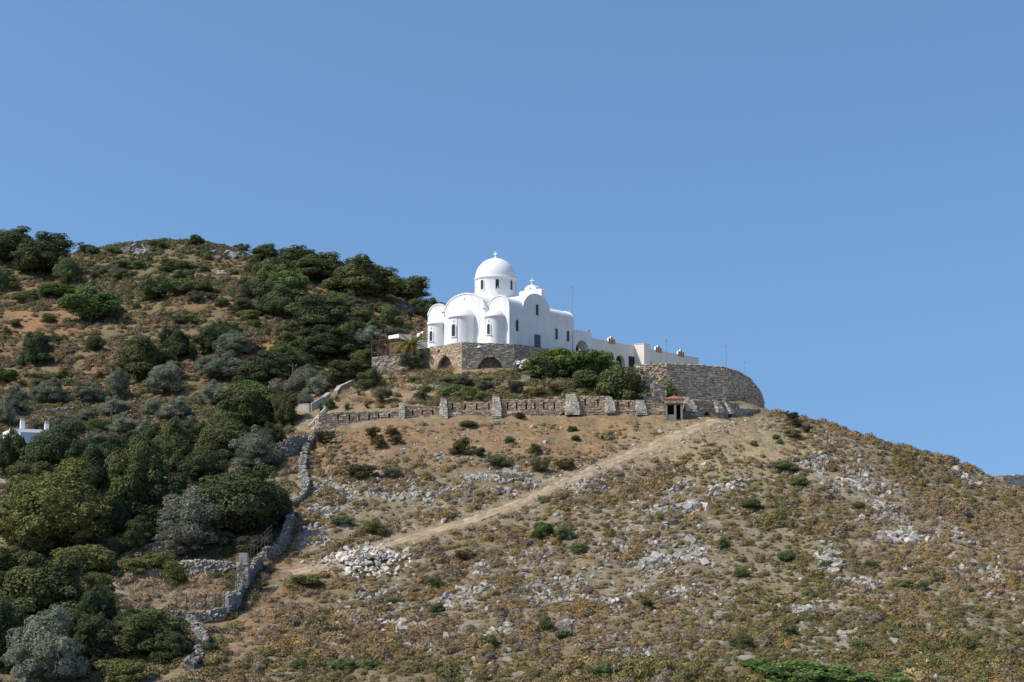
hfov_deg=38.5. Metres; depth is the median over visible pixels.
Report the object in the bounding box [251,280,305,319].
oak tree
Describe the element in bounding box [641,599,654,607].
bush
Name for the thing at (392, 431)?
bush
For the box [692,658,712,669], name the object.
cushion shrub
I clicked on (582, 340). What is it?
gateway
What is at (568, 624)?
rock outcrop
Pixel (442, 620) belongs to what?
cushion shrub
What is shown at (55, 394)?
olive tree
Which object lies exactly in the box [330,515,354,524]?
bush
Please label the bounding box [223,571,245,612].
dry stone wall
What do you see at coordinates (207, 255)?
bush
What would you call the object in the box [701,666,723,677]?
cushion shrub
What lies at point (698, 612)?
boulder
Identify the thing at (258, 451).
olive tree
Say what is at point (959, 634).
cushion shrub
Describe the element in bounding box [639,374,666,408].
stair wall
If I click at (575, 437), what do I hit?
bush
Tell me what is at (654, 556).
rock outcrop
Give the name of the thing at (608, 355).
garden bush
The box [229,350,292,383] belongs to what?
oak tree
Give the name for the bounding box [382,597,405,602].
bush
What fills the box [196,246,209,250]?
bush
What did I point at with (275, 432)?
oak tree
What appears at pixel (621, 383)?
garden bush
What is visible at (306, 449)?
dry stone wall
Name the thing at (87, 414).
olive tree
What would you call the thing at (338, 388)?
parapet wall
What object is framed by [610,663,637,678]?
cushion shrub
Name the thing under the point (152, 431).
oak tree
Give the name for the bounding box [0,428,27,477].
oak tree
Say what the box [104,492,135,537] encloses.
oak tree
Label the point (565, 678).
cushion shrub
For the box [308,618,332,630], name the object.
cushion shrub
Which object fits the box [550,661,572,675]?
cushion shrub
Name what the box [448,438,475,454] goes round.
bush
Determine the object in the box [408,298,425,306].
bush
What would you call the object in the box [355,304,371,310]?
bush
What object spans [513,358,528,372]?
flowering oleander
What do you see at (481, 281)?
window
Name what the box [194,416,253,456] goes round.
oak tree
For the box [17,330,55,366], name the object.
oak tree
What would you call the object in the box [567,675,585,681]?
cushion shrub
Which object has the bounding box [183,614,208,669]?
dry stone wall
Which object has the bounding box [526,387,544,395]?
garden bush
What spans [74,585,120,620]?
oak tree
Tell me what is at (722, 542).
bush
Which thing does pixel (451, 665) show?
cushion shrub
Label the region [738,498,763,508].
bush
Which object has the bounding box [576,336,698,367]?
monastery wing
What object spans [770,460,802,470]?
bush
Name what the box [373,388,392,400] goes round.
garden bush
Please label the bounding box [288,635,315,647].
cushion shrub
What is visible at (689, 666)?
cushion shrub
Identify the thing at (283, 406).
oak tree
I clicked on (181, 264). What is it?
bush
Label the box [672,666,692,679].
cushion shrub
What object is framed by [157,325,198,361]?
oak tree
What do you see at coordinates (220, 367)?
olive tree
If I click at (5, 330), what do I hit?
bush
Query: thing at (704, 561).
rock outcrop
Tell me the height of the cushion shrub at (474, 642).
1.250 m
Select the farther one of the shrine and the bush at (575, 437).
the shrine
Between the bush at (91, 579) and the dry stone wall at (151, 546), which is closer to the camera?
the bush at (91, 579)
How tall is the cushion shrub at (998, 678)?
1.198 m
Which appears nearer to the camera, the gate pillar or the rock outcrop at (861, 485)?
the gate pillar
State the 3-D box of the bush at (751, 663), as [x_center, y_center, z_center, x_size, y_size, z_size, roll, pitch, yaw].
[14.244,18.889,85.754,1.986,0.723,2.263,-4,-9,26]
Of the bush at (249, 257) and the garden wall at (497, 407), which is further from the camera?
the bush at (249, 257)
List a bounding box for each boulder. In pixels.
[442,593,452,598]
[472,562,482,566]
[484,474,499,478]
[501,487,510,492]
[534,583,543,587]
[666,590,675,594]
[676,503,682,509]
[684,535,702,542]
[695,609,702,615]
[717,483,724,487]
[796,604,812,609]
[800,460,809,465]
[889,637,903,642]
[978,568,986,574]
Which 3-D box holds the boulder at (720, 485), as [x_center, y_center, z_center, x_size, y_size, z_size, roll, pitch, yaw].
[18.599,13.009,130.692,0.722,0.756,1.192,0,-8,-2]
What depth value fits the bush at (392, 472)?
131.81 m
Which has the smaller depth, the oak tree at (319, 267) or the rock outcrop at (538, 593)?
the rock outcrop at (538, 593)
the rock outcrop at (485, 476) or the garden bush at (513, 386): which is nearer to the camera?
the rock outcrop at (485, 476)
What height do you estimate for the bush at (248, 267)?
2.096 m
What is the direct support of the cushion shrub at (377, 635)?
on the hillside
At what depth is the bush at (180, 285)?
258.74 m
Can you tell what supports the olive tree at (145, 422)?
on the hillside
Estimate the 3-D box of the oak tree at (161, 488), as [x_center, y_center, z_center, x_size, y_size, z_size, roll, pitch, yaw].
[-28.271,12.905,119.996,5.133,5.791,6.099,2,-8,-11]
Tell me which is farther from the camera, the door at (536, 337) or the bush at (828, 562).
the door at (536, 337)
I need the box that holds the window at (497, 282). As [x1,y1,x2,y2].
[495,278,499,288]
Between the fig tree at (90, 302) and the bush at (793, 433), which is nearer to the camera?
the bush at (793, 433)
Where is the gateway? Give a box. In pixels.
[574,329,591,351]
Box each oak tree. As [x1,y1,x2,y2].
[0,225,33,261]
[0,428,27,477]
[0,545,29,571]
[0,550,87,628]
[0,597,34,673]
[3,461,57,488]
[9,231,75,276]
[11,421,79,476]
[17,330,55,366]
[43,607,92,638]
[64,437,110,491]
[70,615,117,671]
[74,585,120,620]
[96,434,130,461]
[103,431,167,520]
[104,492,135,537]
[105,334,185,380]
[106,607,195,659]
[113,605,140,630]
[115,515,157,548]
[120,430,140,446]
[134,466,194,523]
[139,424,161,440]
[148,629,192,664]
[152,415,194,471]
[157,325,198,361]
[177,445,231,483]
[180,418,208,443]
[186,463,281,535]
[191,323,239,354]
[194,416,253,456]
[212,385,278,426]
[216,319,241,334]
[225,417,250,431]
[226,380,265,390]
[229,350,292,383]
[248,243,279,260]
[249,259,293,287]
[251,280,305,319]
[257,421,287,448]
[264,245,315,271]
[264,481,294,526]
[268,270,310,293]
[270,390,298,426]
[271,341,299,364]
[280,293,350,330]
[282,349,320,373]
[290,251,345,282]
[293,324,355,359]
[318,253,408,298]
[324,291,355,312]
[325,360,356,384]
[329,359,374,384]
[342,329,361,353]
[348,348,378,364]
[386,275,431,300]
[419,297,441,310]
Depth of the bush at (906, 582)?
104.81 m
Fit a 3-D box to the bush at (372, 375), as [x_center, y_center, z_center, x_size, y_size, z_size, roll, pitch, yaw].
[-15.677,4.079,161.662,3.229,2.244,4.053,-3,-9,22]
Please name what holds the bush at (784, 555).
on the hillside
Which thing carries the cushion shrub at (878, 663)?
on the hillside
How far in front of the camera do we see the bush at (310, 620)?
95.34 m
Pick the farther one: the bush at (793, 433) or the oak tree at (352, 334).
the oak tree at (352, 334)
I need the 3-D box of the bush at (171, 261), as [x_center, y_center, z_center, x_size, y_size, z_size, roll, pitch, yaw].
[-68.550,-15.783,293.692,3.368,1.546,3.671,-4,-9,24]
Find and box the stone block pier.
[521,375,529,382]
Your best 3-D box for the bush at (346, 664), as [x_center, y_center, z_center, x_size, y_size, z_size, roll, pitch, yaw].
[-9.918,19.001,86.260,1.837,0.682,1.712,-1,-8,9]
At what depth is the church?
171.15 m
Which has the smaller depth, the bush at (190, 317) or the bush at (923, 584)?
the bush at (923, 584)
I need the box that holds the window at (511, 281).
[510,280,513,290]
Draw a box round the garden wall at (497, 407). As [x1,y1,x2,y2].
[308,394,761,430]
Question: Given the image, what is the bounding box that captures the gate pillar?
[236,553,249,587]
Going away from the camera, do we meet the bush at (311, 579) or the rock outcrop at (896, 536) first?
the bush at (311, 579)
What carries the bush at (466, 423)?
on the hillside
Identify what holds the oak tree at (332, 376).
on the hillside
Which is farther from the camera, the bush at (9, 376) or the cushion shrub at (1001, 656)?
the bush at (9, 376)
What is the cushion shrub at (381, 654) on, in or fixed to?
on the hillside
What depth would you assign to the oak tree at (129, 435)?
142.34 m
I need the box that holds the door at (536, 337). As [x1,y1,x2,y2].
[533,333,540,347]
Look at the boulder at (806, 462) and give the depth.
138.83 m
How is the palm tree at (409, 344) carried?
on the hillside
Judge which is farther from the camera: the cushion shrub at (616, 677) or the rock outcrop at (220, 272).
the rock outcrop at (220, 272)
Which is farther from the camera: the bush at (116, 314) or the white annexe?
the bush at (116, 314)
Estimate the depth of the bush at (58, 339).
211.82 m
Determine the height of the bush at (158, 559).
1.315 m
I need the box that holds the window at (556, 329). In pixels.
[554,328,558,340]
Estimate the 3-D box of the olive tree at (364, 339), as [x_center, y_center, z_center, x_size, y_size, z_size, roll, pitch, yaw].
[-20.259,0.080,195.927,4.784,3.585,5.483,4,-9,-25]
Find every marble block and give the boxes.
[354,547,363,556]
[364,553,370,559]
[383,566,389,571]
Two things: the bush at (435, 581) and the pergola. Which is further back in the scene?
the pergola
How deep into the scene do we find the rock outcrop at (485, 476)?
132.27 m
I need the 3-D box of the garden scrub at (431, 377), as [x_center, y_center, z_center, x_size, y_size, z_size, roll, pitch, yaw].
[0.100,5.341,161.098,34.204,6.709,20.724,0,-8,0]
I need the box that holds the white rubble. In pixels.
[311,544,419,578]
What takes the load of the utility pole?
on the hillside
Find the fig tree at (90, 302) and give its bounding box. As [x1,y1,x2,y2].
[58,285,122,323]
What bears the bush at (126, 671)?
on the hillside
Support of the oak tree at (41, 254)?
on the hillside
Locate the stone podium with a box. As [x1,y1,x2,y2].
[393,342,568,369]
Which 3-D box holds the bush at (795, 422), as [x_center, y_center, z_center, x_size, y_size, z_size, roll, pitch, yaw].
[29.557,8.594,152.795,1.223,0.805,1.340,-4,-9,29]
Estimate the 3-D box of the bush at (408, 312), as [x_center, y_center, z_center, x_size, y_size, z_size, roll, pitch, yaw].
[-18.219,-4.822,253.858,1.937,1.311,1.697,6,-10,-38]
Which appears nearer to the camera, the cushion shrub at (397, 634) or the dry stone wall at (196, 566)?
the cushion shrub at (397, 634)
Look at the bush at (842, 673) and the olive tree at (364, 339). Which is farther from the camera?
the olive tree at (364, 339)
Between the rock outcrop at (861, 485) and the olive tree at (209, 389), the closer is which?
the rock outcrop at (861, 485)
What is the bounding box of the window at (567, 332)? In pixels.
[566,330,569,342]
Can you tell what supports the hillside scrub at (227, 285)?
on the hillside
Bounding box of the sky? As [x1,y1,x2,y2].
[0,0,1023,475]
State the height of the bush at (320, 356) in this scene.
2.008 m
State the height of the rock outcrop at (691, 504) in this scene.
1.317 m
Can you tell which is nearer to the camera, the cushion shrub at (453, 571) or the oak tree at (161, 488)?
the cushion shrub at (453, 571)
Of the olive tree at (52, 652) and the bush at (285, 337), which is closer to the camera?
the olive tree at (52, 652)
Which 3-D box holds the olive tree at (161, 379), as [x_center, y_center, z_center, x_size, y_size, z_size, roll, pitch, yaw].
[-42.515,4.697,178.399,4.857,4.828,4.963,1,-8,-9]
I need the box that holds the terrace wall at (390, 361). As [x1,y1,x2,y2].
[372,349,429,371]
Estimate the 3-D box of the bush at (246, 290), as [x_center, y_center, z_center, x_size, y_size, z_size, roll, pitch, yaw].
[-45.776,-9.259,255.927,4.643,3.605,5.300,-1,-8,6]
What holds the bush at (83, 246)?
on the hillside
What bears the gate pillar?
on the hillside
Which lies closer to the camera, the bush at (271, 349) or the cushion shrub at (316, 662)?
the cushion shrub at (316, 662)
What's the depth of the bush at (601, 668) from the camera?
83.77 m
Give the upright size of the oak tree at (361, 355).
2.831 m
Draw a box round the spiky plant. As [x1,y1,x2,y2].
[342,401,350,408]
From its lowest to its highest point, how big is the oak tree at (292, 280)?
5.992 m
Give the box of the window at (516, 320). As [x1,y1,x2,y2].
[515,319,518,331]
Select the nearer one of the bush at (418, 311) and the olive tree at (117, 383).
the olive tree at (117, 383)
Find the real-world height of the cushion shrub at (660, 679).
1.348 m
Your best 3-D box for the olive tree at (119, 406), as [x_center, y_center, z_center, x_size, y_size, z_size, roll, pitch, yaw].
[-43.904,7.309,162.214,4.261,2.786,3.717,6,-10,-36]
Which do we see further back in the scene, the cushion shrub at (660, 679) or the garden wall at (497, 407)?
the garden wall at (497, 407)
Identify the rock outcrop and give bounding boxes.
[121,243,154,252]
[132,248,150,255]
[214,270,229,275]
[222,250,244,258]
[300,537,342,546]
[307,504,339,515]
[332,605,384,615]
[379,491,431,501]
[380,618,426,631]
[394,302,426,318]
[401,632,452,648]
[450,580,493,591]
[453,468,514,479]
[483,629,519,636]
[520,587,559,595]
[553,620,578,633]
[576,482,611,491]
[639,550,692,563]
[677,550,709,565]
[680,499,709,510]
[813,551,844,572]
[835,629,859,637]
[840,477,892,494]
[873,529,943,543]
[946,465,989,485]
[946,578,980,587]
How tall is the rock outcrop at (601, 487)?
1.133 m
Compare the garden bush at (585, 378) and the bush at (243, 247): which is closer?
the garden bush at (585, 378)
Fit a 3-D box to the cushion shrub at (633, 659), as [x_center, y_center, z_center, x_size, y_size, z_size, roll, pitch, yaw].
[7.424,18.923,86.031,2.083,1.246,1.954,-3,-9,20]
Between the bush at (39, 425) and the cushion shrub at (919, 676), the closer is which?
the cushion shrub at (919, 676)
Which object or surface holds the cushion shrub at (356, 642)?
on the hillside
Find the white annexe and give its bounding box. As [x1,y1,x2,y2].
[388,331,427,354]
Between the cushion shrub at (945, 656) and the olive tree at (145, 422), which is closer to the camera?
the cushion shrub at (945, 656)
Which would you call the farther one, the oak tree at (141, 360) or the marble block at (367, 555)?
the oak tree at (141, 360)
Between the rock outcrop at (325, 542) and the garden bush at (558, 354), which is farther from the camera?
the garden bush at (558, 354)
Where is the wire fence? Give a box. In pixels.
[176,525,271,612]
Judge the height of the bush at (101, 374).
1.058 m
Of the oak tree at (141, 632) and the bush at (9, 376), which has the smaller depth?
the oak tree at (141, 632)
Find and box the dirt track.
[288,419,722,574]
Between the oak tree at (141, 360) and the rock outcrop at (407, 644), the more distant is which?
the oak tree at (141, 360)
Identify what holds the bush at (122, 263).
on the hillside
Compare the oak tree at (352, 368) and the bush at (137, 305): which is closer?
the oak tree at (352, 368)
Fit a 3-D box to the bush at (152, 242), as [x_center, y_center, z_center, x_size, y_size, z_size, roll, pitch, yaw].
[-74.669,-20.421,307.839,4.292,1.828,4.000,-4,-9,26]
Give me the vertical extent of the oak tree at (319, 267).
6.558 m
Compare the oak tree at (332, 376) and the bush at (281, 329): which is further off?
the bush at (281, 329)
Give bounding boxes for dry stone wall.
[16,407,74,414]
[109,568,161,575]
[120,396,182,418]
[140,541,192,552]
[170,605,226,622]
[178,559,237,575]
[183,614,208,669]
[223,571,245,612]
[250,551,265,583]
[262,502,294,561]
[275,434,308,460]
[291,463,310,507]
[298,427,320,468]
[383,375,413,379]
[410,384,441,389]
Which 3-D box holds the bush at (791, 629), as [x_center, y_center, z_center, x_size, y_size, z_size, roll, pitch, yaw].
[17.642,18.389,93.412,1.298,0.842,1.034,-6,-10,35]
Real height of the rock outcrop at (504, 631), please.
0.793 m
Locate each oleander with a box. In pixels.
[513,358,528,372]
[519,352,568,378]
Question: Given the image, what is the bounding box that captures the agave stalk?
[377,329,381,357]
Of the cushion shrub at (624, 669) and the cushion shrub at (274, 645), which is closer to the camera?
the cushion shrub at (624, 669)
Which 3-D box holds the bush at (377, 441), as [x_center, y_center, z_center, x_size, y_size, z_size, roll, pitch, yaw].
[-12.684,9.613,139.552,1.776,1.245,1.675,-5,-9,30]
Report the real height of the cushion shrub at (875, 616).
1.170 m
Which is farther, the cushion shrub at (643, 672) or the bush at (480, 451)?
the bush at (480, 451)
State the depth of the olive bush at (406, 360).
167.49 m
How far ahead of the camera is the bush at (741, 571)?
107.64 m
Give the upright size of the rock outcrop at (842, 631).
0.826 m
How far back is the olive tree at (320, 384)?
164.59 m
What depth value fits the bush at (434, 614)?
97.69 m
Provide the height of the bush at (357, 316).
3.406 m
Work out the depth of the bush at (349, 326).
199.12 m
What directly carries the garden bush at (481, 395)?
on the hillside
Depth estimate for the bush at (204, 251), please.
301.41 m
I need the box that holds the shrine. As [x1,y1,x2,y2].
[664,394,683,420]
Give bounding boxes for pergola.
[371,338,400,365]
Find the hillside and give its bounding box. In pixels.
[0,243,1023,681]
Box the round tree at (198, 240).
[187,234,205,245]
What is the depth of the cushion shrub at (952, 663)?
86.56 m
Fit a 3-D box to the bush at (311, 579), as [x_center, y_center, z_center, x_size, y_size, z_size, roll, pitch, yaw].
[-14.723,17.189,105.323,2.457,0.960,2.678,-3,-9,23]
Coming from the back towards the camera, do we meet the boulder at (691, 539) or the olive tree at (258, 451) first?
the olive tree at (258, 451)
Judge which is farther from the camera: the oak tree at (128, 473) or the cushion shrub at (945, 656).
the oak tree at (128, 473)
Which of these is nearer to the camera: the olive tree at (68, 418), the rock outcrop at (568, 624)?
the rock outcrop at (568, 624)
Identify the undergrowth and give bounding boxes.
[0,393,297,681]
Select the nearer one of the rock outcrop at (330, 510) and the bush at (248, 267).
the rock outcrop at (330, 510)
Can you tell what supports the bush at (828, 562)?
on the hillside
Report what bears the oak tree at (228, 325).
on the hillside
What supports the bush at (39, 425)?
on the hillside
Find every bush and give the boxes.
[0,266,18,292]
[0,368,20,382]
[1,326,11,334]
[8,318,21,325]
[11,291,36,302]
[21,288,38,298]
[28,373,42,378]
[29,378,48,390]
[31,421,52,429]
[37,283,78,297]
[39,312,58,322]
[43,373,55,379]
[48,544,116,572]
[49,334,63,344]
[52,255,80,281]
[56,370,72,378]
[63,389,71,396]
[76,241,91,252]
[81,571,116,596]
[83,418,111,432]
[84,335,107,349]
[85,245,100,253]
[89,271,101,277]
[93,658,152,681]
[96,371,104,376]
[98,268,107,272]
[105,246,122,252]
[106,309,124,319]
[107,536,128,557]
[109,268,128,277]
[114,305,127,312]
[116,260,130,266]
[119,557,153,572]
[129,260,146,268]
[130,303,142,307]
[138,274,172,299]
[141,553,175,568]
[147,239,167,246]
[157,266,171,270]
[157,561,188,584]
[159,258,176,264]
[159,262,175,268]
[169,277,193,295]
[169,315,187,323]
[171,270,187,278]
[173,260,194,268]
[180,314,199,322]
[183,269,194,275]
[185,290,205,301]
[190,278,212,291]
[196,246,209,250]
[198,642,219,654]
[199,265,210,271]
[200,250,211,256]
[200,252,212,259]
[206,293,217,298]
[208,288,221,293]
[213,297,230,305]
[226,297,255,314]
[232,534,272,553]
[233,243,251,252]
[236,276,260,297]
[238,309,260,320]
[242,263,254,271]
[243,255,260,260]
[246,319,263,328]
[247,258,261,265]
[263,658,274,664]
[268,344,281,353]
[274,331,298,345]
[275,326,292,332]
[286,574,325,585]
[290,658,308,668]
[304,617,327,627]
[306,351,330,361]
[313,430,336,442]
[323,398,335,408]
[327,659,357,670]
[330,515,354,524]
[333,626,346,632]
[336,317,366,331]
[338,292,354,297]
[340,323,355,333]
[345,464,379,478]
[347,306,368,321]
[351,297,365,305]
[351,306,382,321]
[353,379,373,389]
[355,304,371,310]
[356,367,383,384]
[360,520,386,534]
[362,658,379,666]
[364,427,380,437]
[365,318,386,330]
[370,302,389,309]
[370,436,388,447]
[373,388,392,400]
[377,304,402,324]
[381,327,410,335]
[382,468,401,476]
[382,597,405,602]
[383,428,400,434]
[386,299,394,303]
[386,434,403,443]
[396,351,426,369]
[402,309,411,314]
[405,376,420,381]
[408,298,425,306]
[412,390,430,398]
[413,307,427,316]
[424,576,444,587]
[428,602,445,611]
[428,612,446,617]
[435,386,456,396]
[438,374,461,383]
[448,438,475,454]
[449,384,465,394]
[453,548,473,558]
[455,376,474,384]
[455,386,483,398]
[458,420,477,425]
[471,392,487,400]
[471,446,485,455]
[474,380,494,389]
[477,634,497,643]
[482,375,501,380]
[485,454,512,465]
[504,435,515,442]
[506,380,524,392]
[513,412,526,418]
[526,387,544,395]
[527,457,551,470]
[528,443,540,455]
[531,521,554,538]
[537,347,583,375]
[538,615,553,629]
[544,383,564,392]
[555,527,575,539]
[555,630,572,638]
[557,459,574,469]
[564,349,611,375]
[566,426,577,430]
[567,369,600,388]
[568,543,589,551]
[570,435,579,439]
[590,661,612,676]
[591,350,619,376]
[593,364,650,399]
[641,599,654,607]
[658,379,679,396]
[716,536,731,548]
[728,631,753,648]
[731,565,752,577]
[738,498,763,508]
[738,658,768,669]
[753,659,838,681]
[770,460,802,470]
[772,434,780,438]
[776,550,796,560]
[781,623,799,635]
[783,410,799,418]
[783,429,802,437]
[789,476,811,485]
[790,419,801,426]
[801,425,811,431]
[818,560,832,566]
[823,664,876,681]
[849,638,872,648]
[851,501,865,508]
[863,560,880,568]
[878,672,913,681]
[897,579,915,585]
[914,580,929,589]
[960,637,985,648]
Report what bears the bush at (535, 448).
on the hillside
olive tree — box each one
[0,383,32,411]
[0,400,16,422]
[0,604,92,681]
[28,377,72,404]
[51,413,86,431]
[71,380,109,403]
[74,406,98,419]
[82,429,115,444]
[96,395,132,415]
[103,367,130,399]
[105,413,139,432]
[132,419,151,430]
[141,361,181,394]
[141,395,161,415]
[149,486,235,555]
[155,399,196,419]
[194,379,225,404]
[195,347,241,380]
[211,329,256,356]
[228,424,281,469]
[268,378,293,395]
[284,363,319,394]
[296,391,314,403]
[304,371,337,395]
[352,328,378,350]
[357,325,387,339]
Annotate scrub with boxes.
[0,237,425,446]
[203,409,1023,681]
[365,368,651,407]
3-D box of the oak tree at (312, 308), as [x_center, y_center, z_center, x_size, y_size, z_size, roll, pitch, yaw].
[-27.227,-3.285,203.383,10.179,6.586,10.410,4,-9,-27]
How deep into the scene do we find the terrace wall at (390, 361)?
171.89 m
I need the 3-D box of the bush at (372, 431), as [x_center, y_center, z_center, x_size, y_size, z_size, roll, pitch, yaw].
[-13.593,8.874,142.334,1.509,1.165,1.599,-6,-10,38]
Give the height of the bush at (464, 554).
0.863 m
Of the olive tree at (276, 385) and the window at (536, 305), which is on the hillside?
the olive tree at (276, 385)
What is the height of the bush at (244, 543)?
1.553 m
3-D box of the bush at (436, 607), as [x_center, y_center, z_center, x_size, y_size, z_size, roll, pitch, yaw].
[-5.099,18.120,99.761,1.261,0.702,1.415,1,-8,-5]
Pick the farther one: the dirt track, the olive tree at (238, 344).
the olive tree at (238, 344)
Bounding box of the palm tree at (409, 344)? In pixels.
[388,332,430,369]
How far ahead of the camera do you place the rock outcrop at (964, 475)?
147.61 m
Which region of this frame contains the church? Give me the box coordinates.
[427,251,574,350]
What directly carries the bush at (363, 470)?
on the hillside
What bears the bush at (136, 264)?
on the hillside
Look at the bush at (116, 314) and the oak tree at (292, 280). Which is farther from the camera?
the oak tree at (292, 280)
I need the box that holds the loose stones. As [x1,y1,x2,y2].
[231,417,1023,681]
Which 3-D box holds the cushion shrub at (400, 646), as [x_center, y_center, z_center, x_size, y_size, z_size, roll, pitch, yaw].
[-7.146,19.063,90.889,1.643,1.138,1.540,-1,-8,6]
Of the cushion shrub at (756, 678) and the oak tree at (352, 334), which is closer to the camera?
the cushion shrub at (756, 678)
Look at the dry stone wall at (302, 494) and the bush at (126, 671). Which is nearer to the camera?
the bush at (126, 671)
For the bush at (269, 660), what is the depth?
86.97 m
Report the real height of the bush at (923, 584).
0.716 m
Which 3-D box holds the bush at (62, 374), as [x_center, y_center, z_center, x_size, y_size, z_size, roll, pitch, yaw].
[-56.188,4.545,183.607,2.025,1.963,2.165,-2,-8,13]
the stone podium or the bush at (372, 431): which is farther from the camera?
the stone podium
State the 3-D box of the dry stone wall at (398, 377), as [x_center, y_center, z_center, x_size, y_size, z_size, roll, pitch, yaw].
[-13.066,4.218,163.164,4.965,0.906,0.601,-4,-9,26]
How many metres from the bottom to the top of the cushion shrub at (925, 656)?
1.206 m
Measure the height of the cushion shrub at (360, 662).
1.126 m
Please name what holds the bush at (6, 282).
on the hillside
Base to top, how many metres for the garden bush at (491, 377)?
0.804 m
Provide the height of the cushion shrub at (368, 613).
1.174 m
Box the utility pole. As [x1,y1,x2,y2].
[107,408,115,422]
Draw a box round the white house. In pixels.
[3,418,48,443]
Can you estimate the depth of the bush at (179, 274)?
275.57 m
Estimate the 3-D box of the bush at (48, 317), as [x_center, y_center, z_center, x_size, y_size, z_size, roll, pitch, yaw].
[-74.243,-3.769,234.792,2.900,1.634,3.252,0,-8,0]
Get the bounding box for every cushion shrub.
[223,673,248,681]
[262,641,285,651]
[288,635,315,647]
[303,655,323,666]
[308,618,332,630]
[313,647,338,657]
[319,632,338,640]
[325,628,355,643]
[336,609,360,620]
[344,612,367,625]
[349,640,366,646]
[353,655,372,666]
[358,608,378,618]
[359,642,376,651]
[363,641,388,652]
[364,631,387,640]
[370,649,391,659]
[385,633,402,639]
[387,640,406,650]
[399,662,422,672]
[400,630,421,641]
[402,609,422,622]
[418,632,442,645]
[426,622,445,630]
[428,626,449,634]
[431,613,455,626]
[436,667,457,678]
[438,661,460,674]
[443,566,463,577]
[464,634,484,647]
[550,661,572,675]
[559,675,575,681]
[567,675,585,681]
[577,655,603,665]
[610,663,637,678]
[610,670,630,680]
[620,657,654,679]
[621,653,649,664]
[650,673,671,681]
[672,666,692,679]
[682,661,702,672]
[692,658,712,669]
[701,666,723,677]
[743,674,768,681]
[750,630,774,639]
[755,634,777,647]
[800,610,822,621]
[864,658,884,668]
[865,611,887,622]
[871,667,891,677]
[903,667,934,681]
[907,626,927,636]
[916,652,939,660]
[919,655,944,667]
[926,639,944,651]
[934,652,953,660]
[941,659,959,666]
[943,632,972,648]
[945,633,966,641]
[954,640,974,649]
[965,667,990,677]
[970,675,993,681]
[987,674,1007,681]
[989,653,1022,666]
[994,667,1017,677]
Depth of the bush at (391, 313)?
246.38 m
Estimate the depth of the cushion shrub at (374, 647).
89.51 m
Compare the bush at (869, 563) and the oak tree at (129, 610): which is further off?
the bush at (869, 563)
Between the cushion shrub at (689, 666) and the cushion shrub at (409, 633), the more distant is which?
the cushion shrub at (409, 633)
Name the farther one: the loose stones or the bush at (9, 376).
the bush at (9, 376)
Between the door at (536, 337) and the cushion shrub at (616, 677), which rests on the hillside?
the cushion shrub at (616, 677)
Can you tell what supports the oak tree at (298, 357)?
on the hillside
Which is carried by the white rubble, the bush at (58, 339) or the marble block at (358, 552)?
the marble block at (358, 552)
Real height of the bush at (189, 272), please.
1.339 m
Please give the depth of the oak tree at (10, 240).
291.94 m
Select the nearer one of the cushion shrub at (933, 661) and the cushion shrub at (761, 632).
the cushion shrub at (933, 661)
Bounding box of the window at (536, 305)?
[535,304,539,316]
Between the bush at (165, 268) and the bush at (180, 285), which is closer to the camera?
the bush at (180, 285)
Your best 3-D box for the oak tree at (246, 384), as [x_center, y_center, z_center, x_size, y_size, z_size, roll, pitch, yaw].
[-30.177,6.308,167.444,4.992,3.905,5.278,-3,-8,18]
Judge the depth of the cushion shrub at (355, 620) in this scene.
97.38 m
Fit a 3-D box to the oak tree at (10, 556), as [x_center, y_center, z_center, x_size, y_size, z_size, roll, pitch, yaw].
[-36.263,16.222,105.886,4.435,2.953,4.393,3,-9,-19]
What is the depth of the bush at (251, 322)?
232.18 m
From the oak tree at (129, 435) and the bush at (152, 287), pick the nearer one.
the oak tree at (129, 435)
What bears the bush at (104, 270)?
on the hillside
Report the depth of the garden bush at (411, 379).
159.75 m
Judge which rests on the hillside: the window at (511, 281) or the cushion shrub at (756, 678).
the cushion shrub at (756, 678)
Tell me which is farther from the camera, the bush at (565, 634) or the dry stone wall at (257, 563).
the dry stone wall at (257, 563)
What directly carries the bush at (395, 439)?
on the hillside
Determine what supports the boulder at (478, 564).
on the hillside
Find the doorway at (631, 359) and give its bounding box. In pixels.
[629,356,633,365]
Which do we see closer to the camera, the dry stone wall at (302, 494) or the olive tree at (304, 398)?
the dry stone wall at (302, 494)
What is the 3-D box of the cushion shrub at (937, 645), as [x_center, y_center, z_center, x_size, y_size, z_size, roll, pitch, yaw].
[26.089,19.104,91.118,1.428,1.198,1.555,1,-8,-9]
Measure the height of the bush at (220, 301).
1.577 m
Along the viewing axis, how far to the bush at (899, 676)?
82.28 m
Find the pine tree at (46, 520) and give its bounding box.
[0,457,113,558]
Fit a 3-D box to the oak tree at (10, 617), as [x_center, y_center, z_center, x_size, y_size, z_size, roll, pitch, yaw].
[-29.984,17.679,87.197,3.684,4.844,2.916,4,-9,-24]
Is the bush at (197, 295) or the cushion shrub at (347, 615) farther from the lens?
the bush at (197, 295)
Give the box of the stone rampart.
[616,363,764,408]
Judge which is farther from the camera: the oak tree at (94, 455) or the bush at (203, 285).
the bush at (203, 285)
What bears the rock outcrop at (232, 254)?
on the hillside
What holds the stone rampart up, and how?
on the hillside
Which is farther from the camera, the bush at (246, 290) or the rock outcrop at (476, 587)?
the bush at (246, 290)
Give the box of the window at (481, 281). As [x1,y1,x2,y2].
[480,279,483,289]
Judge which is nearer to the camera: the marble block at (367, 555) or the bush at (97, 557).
the bush at (97, 557)
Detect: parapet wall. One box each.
[295,392,330,411]
[334,379,355,395]
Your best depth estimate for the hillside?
127.40 m
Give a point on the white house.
(27, 434)
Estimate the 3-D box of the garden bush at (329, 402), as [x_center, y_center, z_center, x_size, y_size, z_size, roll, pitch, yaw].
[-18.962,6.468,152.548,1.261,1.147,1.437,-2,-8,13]

